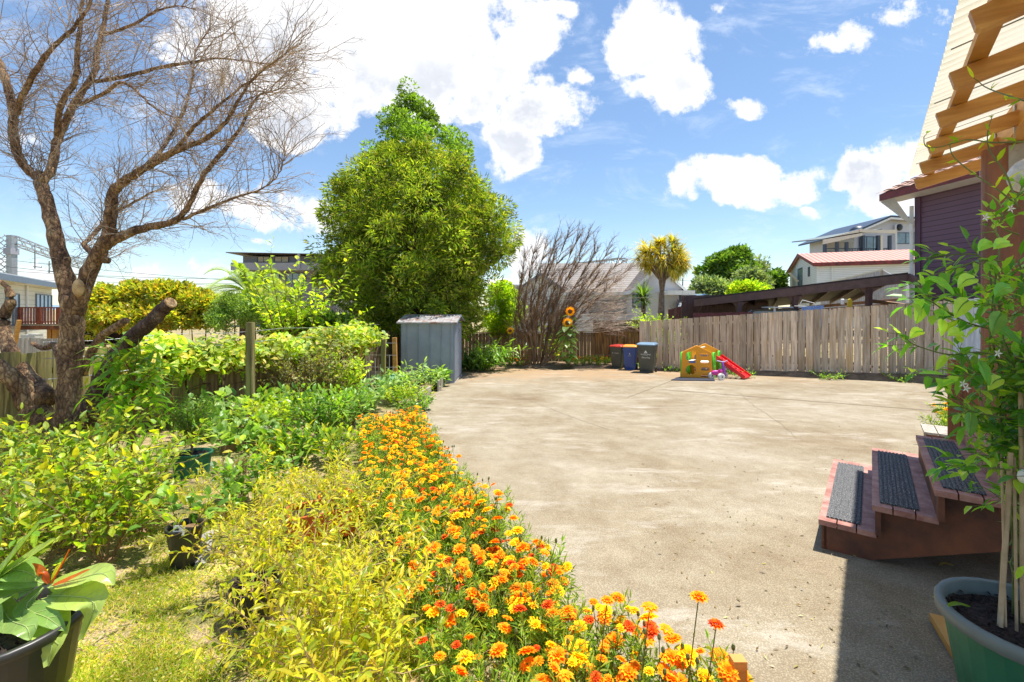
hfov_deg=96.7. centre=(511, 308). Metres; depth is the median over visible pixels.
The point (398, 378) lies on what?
vegetable plant
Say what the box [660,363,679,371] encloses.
weed tuft
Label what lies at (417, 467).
marigold plant
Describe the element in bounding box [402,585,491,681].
marigold plant
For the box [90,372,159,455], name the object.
grape seedling
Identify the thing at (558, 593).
marigold plant
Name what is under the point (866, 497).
garden steps
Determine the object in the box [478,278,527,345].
young tree
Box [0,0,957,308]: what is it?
sky
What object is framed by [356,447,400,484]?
marigold plant
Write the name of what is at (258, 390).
garden plant
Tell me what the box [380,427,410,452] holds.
marigold plant
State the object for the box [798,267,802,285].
window
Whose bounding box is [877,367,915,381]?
weed tuft
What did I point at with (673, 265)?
cabbage tree
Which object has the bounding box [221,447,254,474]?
garden plant
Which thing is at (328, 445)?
garden plant
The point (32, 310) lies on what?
cream house
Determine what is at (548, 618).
bed edging
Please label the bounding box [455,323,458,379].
door
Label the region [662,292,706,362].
bare shrub
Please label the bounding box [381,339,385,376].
garden stake
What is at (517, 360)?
marigold plant
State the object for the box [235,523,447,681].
leafy shrub
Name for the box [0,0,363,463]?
bare tree
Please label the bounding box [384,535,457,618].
marigold plant
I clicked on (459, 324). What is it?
door
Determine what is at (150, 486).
camellia shrub
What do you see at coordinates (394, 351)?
garden stake
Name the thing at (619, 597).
marigold plant
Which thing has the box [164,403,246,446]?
garden plant
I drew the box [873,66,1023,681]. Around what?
climber tub
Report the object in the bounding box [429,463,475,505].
marigold plant
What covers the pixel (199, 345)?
vine wire
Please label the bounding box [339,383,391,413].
garden plant
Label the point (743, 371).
weed tuft
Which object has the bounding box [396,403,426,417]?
marigold plant
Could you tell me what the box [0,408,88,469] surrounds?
grape seedling
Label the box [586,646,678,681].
marigold plant
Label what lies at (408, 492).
marigold plant
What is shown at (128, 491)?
camellia shrub
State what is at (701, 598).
marigold bloom
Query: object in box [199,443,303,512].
leafy shrub
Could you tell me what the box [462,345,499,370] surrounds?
strap leaf clump
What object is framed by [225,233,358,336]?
persimmon tree
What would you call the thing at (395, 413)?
marigold plant
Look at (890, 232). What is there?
veranda house
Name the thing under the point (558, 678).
marigold plant
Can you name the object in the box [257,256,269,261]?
window
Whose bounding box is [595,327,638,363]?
paling fence
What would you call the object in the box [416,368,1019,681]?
concrete yard
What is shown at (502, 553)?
marigold plant
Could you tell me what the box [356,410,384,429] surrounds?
marigold plant
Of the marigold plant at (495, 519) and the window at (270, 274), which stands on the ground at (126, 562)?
the marigold plant at (495, 519)
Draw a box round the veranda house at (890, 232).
[792,215,914,252]
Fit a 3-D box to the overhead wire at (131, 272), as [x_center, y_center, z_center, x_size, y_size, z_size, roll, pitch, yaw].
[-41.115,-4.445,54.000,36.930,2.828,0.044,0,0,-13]
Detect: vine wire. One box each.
[43,334,341,358]
[43,350,286,379]
[54,324,378,341]
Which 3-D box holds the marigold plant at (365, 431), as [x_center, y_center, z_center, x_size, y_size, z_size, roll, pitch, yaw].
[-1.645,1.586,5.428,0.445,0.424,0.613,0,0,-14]
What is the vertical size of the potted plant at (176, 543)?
0.560 m
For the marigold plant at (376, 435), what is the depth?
5.18 m
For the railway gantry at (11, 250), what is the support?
on the ground at (126, 562)
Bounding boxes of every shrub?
[0,377,138,480]
[0,384,171,503]
[0,405,208,554]
[0,414,123,540]
[0,418,229,508]
[0,435,154,565]
[0,443,209,579]
[80,466,194,535]
[125,457,353,585]
[151,440,322,549]
[178,521,397,681]
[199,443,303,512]
[230,484,425,618]
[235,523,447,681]
[250,496,461,661]
[261,447,364,502]
[302,452,418,538]
[344,540,513,681]
[507,339,541,365]
[630,309,686,362]
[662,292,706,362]
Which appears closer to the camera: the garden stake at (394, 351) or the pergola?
the pergola
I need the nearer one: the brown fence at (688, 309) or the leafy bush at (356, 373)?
the leafy bush at (356, 373)
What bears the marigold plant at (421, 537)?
on the ground at (126, 562)
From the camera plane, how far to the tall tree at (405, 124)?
17.54 m
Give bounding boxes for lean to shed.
[821,269,905,318]
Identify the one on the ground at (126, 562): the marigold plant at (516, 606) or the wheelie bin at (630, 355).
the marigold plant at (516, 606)
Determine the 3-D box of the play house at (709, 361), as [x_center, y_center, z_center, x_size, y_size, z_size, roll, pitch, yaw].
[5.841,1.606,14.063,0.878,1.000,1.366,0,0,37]
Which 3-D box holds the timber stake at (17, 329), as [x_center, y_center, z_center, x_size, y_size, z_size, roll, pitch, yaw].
[-13.056,0.609,12.000,0.164,0.629,0.090,0,0,0]
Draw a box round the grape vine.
[87,320,389,437]
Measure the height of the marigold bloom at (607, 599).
0.487 m
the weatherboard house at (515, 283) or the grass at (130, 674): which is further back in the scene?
the weatherboard house at (515, 283)
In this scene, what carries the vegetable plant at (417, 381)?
on the raised bed
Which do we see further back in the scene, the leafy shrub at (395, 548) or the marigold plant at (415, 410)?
the marigold plant at (415, 410)
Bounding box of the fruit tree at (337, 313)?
[287,287,372,334]
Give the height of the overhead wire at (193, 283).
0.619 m
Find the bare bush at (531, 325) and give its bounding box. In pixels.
[503,215,643,365]
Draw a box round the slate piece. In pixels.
[194,529,213,569]
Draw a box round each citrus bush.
[272,381,375,441]
[321,376,374,426]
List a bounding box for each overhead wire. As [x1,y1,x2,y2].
[0,270,202,278]
[4,259,294,283]
[4,266,214,285]
[53,280,235,283]
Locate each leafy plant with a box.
[466,334,529,370]
[530,318,562,361]
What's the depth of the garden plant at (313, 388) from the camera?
7.95 m
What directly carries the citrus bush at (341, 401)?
on the ground at (126, 562)
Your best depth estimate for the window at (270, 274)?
60.23 m
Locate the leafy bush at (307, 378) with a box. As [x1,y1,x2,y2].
[255,334,364,395]
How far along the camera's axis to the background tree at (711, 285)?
43.17 m
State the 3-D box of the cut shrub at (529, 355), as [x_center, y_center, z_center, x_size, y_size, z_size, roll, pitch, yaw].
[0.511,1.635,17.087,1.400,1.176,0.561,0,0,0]
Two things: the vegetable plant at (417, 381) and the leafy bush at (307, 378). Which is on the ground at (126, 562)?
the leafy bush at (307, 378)
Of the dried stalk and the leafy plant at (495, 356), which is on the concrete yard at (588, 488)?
the leafy plant at (495, 356)
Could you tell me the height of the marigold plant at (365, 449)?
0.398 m
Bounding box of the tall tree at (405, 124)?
[347,75,490,314]
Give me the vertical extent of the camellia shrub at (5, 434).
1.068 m
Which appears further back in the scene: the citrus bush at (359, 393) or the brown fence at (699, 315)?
the brown fence at (699, 315)
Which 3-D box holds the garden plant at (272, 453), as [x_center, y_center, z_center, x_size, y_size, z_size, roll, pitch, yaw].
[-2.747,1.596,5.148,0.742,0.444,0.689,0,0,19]
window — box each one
[5,293,19,325]
[35,294,51,322]
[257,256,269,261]
[265,273,279,283]
[274,256,288,261]
[286,273,305,283]
[545,298,557,315]
[589,300,626,313]
[632,294,645,307]
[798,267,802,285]
[860,236,875,250]
[897,232,914,243]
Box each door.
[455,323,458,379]
[458,322,460,376]
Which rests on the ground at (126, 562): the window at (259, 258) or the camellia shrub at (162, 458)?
the camellia shrub at (162, 458)
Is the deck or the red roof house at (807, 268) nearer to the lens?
the deck
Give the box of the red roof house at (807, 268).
[786,249,914,327]
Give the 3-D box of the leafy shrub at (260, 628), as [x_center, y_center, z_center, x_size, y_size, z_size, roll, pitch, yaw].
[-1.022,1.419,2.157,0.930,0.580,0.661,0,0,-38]
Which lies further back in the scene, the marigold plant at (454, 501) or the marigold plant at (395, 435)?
the marigold plant at (395, 435)
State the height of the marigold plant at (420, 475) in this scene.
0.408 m
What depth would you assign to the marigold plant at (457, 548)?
2.73 m
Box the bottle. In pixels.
[1017,469,1023,482]
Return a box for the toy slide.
[716,354,750,378]
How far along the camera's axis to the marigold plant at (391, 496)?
3.23 m
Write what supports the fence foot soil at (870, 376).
on the ground at (126, 562)
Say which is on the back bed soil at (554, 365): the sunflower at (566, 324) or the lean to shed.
the sunflower at (566, 324)
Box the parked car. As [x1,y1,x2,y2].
[747,309,805,347]
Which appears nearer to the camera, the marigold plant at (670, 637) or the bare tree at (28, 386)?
the marigold plant at (670, 637)
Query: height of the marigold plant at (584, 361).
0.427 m
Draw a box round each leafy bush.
[255,305,376,337]
[255,334,364,395]
[313,346,373,394]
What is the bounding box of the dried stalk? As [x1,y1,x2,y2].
[168,393,178,447]
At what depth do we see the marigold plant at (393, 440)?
5.12 m
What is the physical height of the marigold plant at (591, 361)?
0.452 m
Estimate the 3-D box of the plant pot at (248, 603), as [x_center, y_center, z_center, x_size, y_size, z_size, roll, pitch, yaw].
[-1.409,1.585,2.487,0.280,0.204,0.276,0,0,0]
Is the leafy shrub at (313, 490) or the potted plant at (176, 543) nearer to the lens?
the potted plant at (176, 543)
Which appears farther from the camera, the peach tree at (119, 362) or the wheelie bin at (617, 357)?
the wheelie bin at (617, 357)
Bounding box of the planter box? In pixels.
[286,494,362,549]
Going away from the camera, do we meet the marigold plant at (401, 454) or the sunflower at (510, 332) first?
the marigold plant at (401, 454)
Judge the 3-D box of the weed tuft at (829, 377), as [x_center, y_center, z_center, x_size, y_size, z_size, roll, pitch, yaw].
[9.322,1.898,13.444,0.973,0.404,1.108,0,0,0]
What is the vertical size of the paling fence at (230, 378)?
1.473 m
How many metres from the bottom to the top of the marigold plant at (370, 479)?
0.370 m
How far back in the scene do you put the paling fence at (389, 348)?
13.59 m
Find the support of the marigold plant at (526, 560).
on the ground at (126, 562)
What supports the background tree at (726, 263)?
on the ground at (126, 562)
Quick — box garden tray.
[88,456,143,472]
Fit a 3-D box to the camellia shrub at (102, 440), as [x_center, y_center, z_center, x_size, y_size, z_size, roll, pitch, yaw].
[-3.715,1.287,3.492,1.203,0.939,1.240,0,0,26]
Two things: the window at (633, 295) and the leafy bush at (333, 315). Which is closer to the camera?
the leafy bush at (333, 315)
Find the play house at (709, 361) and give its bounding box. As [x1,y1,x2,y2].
[680,344,720,378]
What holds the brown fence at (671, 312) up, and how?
on the ground at (126, 562)
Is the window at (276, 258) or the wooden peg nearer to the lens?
the wooden peg
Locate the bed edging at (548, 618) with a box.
[461,503,630,681]
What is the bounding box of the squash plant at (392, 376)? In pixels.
[361,374,395,389]
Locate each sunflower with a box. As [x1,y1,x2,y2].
[505,328,513,364]
[555,318,578,365]
[560,307,577,365]
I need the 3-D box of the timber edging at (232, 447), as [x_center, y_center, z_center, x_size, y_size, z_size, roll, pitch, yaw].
[-3.193,1.767,5.749,0.840,0.136,0.439,0,0,0]
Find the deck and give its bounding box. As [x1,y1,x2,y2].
[961,423,1018,512]
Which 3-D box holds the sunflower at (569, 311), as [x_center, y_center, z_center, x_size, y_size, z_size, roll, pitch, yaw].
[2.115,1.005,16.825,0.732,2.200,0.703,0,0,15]
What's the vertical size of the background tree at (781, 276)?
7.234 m
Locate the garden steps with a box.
[818,435,1001,559]
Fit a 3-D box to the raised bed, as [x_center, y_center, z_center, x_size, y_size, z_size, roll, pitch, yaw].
[-3.033,1.842,10.683,2.535,0.434,3.235,0,0,0]
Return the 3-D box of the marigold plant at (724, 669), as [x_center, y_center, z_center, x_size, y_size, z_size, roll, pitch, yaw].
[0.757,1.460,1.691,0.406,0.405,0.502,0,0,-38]
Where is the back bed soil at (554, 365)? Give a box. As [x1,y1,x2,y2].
[486,361,623,368]
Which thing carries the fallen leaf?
in the climber tub
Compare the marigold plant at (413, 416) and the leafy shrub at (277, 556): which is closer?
the leafy shrub at (277, 556)
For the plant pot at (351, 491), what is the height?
0.204 m
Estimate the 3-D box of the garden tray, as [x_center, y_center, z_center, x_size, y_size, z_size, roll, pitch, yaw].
[-4.290,1.698,4.966,0.434,0.120,0.267,0,0,6]
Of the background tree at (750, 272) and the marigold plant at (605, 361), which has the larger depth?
the background tree at (750, 272)
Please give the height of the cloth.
0.270 m
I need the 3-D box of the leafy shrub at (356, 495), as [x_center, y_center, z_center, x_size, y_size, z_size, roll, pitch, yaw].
[-1.139,1.440,3.488,0.868,0.633,0.762,0,0,39]
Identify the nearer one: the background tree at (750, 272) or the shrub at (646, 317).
the shrub at (646, 317)
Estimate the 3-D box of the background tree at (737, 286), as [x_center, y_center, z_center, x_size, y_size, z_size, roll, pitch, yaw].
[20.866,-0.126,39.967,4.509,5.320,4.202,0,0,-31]
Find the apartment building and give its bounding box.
[226,252,363,325]
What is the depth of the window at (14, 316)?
26.59 m
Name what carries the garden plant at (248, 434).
on the ground at (126, 562)
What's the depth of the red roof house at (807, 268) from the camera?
39.87 m
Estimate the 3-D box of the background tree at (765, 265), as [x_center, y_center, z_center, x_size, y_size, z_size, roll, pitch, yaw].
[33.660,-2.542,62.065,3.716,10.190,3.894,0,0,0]
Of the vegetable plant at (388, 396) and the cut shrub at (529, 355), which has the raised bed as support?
the vegetable plant at (388, 396)
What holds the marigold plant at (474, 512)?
on the ground at (126, 562)
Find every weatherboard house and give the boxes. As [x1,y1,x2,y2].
[487,273,563,343]
[540,263,694,332]
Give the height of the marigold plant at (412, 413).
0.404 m
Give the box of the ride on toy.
[708,360,727,379]
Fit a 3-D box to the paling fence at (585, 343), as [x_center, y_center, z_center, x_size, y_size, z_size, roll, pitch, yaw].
[0.339,1.657,18.644,6.299,1.485,0.201,0,0,2]
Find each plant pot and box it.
[224,568,281,629]
[318,488,352,498]
[371,537,410,582]
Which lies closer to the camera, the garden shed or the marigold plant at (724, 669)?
the marigold plant at (724, 669)
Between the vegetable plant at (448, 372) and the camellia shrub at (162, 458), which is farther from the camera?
the vegetable plant at (448, 372)
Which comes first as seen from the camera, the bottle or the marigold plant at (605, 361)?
the bottle
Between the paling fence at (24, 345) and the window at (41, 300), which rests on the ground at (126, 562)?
the paling fence at (24, 345)
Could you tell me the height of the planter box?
0.252 m
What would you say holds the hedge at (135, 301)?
on the ground at (126, 562)
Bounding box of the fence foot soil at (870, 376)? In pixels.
[638,367,946,382]
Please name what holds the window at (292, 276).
in the apartment building
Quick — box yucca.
[628,280,656,321]
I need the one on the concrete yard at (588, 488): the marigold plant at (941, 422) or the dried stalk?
the marigold plant at (941, 422)
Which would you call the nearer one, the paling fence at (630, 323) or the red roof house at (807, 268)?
the paling fence at (630, 323)
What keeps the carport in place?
on the ground at (126, 562)
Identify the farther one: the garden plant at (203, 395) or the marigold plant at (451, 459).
the garden plant at (203, 395)
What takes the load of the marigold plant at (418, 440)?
on the ground at (126, 562)
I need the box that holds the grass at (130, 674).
[0,454,436,681]
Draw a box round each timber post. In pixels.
[245,322,254,420]
[947,359,979,439]
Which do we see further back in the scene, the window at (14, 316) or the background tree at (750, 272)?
the background tree at (750, 272)
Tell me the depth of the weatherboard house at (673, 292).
32.97 m
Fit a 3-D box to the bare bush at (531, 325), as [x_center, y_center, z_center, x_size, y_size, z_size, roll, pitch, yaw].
[2.431,-0.699,17.302,5.523,5.897,2.327,0,0,0]
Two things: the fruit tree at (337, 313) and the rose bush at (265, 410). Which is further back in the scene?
the fruit tree at (337, 313)
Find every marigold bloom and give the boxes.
[494,491,503,508]
[599,595,613,672]
[640,601,658,680]
[688,590,708,681]
[707,618,724,681]
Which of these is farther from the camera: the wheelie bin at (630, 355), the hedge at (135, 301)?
the wheelie bin at (630, 355)
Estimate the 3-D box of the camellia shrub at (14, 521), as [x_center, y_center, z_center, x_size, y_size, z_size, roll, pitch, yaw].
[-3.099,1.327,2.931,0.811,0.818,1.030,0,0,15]
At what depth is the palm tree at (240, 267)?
19.75 m
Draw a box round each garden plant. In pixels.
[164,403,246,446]
[180,384,254,422]
[198,410,276,453]
[216,383,290,415]
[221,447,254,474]
[222,425,299,466]
[243,383,311,428]
[257,418,346,465]
[275,382,334,414]
[292,412,369,464]
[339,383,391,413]
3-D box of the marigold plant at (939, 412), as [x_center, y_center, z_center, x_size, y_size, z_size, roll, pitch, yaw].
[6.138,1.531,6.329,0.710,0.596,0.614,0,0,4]
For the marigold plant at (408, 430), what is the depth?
5.82 m
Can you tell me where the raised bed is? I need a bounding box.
[326,371,444,404]
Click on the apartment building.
(284, 261)
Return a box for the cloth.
[847,299,852,306]
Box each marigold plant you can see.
[343,434,390,473]
[353,417,388,444]
[354,421,388,454]
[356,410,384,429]
[356,411,385,428]
[356,414,387,434]
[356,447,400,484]
[357,429,396,455]
[357,460,402,496]
[358,483,425,536]
[359,417,392,443]
[361,441,399,467]
[364,461,413,506]
[364,497,438,566]
[369,468,416,512]
[371,411,410,434]
[374,418,414,448]
[376,410,398,430]
[379,486,438,545]
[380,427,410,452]
[381,436,417,467]
[382,417,406,436]
[384,511,455,580]
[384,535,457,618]
[386,408,404,423]
[386,434,418,456]
[386,446,428,488]
[387,449,427,474]
[387,471,460,518]
[393,550,479,650]
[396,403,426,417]
[396,408,422,426]
[398,463,450,504]
[399,405,422,417]
[400,456,440,488]
[401,413,441,435]
[401,414,424,433]
[401,417,432,437]
[401,432,442,460]
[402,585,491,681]
[403,422,438,448]
[404,492,476,553]
[405,425,438,456]
[406,440,454,472]
[407,433,450,468]
[413,481,465,533]
[421,446,463,483]
[422,461,469,495]
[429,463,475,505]
[432,505,487,569]
[438,518,503,587]
[443,542,516,615]
[444,472,494,511]
[445,641,552,681]
[447,483,514,530]
[455,493,513,547]
[463,504,531,568]
[465,561,540,645]
[480,574,587,681]
[482,522,557,587]
[489,534,583,613]
[504,561,598,655]
[506,356,515,365]
[508,620,627,681]
[514,355,524,365]
[547,670,575,681]
[558,587,658,680]
[578,355,587,364]
[580,608,717,681]
[586,355,594,364]
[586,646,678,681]
[592,354,602,364]
[598,355,610,363]
[645,628,754,681]
[917,404,946,425]
[925,402,946,424]
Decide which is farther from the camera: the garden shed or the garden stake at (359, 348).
the garden shed
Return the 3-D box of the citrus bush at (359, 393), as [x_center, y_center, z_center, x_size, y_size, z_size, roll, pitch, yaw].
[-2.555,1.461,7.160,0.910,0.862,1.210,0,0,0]
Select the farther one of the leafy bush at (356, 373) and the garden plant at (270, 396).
the leafy bush at (356, 373)
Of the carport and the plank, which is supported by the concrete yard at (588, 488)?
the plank
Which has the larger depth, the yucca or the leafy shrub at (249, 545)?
the yucca
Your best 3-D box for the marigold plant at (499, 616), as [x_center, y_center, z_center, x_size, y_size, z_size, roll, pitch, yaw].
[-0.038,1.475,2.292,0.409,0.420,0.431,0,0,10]
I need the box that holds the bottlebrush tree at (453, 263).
[302,131,526,344]
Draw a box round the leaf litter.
[583,392,968,674]
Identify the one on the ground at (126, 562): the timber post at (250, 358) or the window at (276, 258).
the timber post at (250, 358)
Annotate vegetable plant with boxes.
[368,370,414,395]
[376,381,417,405]
[380,356,429,385]
[392,393,436,411]
[397,379,434,403]
[405,365,447,387]
[429,364,452,385]
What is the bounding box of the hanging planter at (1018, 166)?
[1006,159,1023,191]
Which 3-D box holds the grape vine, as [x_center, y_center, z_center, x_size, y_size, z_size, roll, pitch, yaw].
[-4.669,1.137,9.077,1.735,1.733,6.595,0,0,18]
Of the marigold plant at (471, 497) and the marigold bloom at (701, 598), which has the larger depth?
the marigold plant at (471, 497)
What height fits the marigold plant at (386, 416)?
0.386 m
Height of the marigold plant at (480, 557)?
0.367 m
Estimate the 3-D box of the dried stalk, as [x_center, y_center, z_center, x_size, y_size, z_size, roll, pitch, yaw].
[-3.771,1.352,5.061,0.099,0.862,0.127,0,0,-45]
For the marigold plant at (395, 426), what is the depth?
5.86 m
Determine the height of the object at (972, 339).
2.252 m
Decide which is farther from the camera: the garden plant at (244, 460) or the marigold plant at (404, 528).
the garden plant at (244, 460)
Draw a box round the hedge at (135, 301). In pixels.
[84,277,220,346]
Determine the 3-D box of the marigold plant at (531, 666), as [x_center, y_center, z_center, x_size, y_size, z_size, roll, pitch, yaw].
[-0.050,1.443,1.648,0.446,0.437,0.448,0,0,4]
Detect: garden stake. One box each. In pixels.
[358,339,361,381]
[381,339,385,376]
[392,337,397,371]
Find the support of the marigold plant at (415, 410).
on the ground at (126, 562)
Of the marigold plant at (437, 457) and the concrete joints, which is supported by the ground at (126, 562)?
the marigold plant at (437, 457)
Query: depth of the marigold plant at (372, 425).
5.88 m
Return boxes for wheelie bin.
[609,344,623,368]
[622,344,637,369]
[636,342,657,372]
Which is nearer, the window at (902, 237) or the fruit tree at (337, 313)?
the fruit tree at (337, 313)
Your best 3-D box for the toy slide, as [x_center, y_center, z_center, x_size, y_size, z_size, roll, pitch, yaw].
[6.740,1.778,13.692,0.435,0.726,1.166,0,0,-41]
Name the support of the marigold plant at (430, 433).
on the ground at (126, 562)
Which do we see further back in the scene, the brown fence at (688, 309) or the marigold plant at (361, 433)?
the brown fence at (688, 309)
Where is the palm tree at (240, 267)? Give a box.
[193,260,304,339]
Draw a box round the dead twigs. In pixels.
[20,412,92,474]
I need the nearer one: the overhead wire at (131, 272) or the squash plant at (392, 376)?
the squash plant at (392, 376)
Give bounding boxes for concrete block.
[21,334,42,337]
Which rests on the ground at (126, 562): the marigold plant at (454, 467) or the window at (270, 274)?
the marigold plant at (454, 467)
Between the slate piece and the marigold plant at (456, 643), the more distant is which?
the slate piece
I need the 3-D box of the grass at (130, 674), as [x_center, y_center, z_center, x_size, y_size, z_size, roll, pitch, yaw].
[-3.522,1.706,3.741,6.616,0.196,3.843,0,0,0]
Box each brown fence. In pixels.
[668,306,680,358]
[681,295,768,355]
[693,312,752,368]
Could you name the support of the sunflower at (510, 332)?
on the back bed soil at (554, 365)
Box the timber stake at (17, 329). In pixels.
[14,320,21,343]
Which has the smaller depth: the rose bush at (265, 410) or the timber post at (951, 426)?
the timber post at (951, 426)
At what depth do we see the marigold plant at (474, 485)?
3.75 m
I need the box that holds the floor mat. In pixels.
[672,377,714,380]
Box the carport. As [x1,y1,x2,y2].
[694,272,923,370]
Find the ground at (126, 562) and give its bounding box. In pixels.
[0,310,914,681]
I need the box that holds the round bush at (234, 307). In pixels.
[202,290,290,342]
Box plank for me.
[929,613,952,658]
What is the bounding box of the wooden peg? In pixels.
[729,654,746,681]
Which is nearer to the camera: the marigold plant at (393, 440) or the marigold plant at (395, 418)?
the marigold plant at (393, 440)
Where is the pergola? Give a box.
[909,0,1023,550]
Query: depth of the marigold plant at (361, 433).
5.63 m
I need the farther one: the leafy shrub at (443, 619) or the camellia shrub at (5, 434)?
the camellia shrub at (5, 434)
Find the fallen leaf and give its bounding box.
[947,601,968,606]
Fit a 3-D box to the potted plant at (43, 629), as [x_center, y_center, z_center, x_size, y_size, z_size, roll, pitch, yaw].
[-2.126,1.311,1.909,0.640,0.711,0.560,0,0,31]
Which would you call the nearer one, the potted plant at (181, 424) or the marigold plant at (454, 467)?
the marigold plant at (454, 467)
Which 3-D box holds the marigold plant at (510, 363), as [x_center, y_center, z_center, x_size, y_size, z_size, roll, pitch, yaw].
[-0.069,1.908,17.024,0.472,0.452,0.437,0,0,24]
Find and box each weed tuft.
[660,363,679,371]
[726,366,755,377]
[809,367,844,379]
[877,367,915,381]
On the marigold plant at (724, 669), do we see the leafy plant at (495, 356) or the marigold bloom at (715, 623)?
the marigold bloom at (715, 623)
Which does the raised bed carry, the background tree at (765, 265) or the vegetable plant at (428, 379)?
the vegetable plant at (428, 379)
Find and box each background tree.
[687,273,730,294]
[690,243,763,283]
[724,277,772,308]
[728,264,776,288]
[753,253,771,271]
[766,266,789,308]
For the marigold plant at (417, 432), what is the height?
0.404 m
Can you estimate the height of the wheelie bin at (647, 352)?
1.014 m
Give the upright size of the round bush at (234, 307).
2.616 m
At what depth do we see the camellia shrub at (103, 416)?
4.11 m
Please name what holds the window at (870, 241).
in the veranda house at (890, 232)
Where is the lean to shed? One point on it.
(882, 293)
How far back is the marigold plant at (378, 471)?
3.96 m
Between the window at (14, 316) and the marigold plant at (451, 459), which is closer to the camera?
the marigold plant at (451, 459)
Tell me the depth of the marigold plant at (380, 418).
6.16 m
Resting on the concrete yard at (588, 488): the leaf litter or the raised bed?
the leaf litter
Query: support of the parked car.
on the ground at (126, 562)
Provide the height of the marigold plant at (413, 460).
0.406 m
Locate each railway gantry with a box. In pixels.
[0,235,83,274]
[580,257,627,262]
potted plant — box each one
[0,523,115,681]
[127,476,243,570]
[160,386,226,478]
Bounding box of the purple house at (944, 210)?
[879,157,980,371]
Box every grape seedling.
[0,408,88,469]
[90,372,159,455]
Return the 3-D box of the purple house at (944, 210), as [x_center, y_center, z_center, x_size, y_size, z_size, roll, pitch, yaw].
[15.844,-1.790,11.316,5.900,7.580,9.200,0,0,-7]
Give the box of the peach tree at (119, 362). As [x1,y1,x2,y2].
[72,336,187,468]
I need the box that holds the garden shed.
[396,314,464,383]
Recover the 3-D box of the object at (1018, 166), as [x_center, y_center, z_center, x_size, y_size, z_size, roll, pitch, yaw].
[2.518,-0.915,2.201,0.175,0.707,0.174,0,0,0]
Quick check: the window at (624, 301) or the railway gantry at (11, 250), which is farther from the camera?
the railway gantry at (11, 250)
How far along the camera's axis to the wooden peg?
1.64 m
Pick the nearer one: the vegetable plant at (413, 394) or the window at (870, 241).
the vegetable plant at (413, 394)
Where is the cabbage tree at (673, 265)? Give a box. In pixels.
[628,232,695,337]
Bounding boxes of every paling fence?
[0,347,199,453]
[17,338,57,380]
[200,335,379,409]
[380,331,400,370]
[462,331,595,361]
[593,320,639,360]
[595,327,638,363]
[639,300,951,374]
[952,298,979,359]
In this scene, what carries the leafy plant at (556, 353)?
on the back bed soil at (554, 365)
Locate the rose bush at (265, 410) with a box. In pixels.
[229,389,300,443]
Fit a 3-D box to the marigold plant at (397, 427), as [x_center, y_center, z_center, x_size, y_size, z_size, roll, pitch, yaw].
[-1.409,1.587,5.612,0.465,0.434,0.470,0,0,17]
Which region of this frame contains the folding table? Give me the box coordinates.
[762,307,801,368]
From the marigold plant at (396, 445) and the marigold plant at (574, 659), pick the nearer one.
the marigold plant at (574, 659)
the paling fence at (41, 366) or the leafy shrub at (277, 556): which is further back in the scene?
the paling fence at (41, 366)
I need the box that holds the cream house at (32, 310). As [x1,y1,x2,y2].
[0,272,122,343]
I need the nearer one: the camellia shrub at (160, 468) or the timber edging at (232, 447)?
the camellia shrub at (160, 468)
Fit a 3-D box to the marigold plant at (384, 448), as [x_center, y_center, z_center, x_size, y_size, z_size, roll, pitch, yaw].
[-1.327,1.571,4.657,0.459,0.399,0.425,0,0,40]
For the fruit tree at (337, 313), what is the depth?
11.71 m
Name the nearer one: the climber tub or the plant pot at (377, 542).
the climber tub
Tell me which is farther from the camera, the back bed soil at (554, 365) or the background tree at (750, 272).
the background tree at (750, 272)
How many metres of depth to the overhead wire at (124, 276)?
55.59 m
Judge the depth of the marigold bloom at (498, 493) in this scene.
3.00 m
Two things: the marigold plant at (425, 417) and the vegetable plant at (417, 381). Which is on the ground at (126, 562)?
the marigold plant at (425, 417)
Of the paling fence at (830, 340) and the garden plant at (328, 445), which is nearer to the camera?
the garden plant at (328, 445)
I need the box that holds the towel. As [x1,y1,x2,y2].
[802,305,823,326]
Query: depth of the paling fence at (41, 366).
5.90 m
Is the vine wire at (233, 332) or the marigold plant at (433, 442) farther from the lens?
the vine wire at (233, 332)
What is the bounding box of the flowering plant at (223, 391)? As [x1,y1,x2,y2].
[186,386,266,426]
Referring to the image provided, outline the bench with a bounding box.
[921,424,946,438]
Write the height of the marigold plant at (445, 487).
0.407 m
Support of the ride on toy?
on the concrete yard at (588, 488)
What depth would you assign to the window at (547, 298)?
27.97 m
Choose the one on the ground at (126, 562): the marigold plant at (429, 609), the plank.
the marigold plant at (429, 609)
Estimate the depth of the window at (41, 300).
31.39 m
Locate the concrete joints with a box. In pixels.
[516,380,932,437]
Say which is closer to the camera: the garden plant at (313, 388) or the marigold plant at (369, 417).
the marigold plant at (369, 417)
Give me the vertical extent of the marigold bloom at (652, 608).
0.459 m
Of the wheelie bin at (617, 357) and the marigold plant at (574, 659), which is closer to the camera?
the marigold plant at (574, 659)
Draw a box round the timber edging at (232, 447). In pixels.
[221,441,279,454]

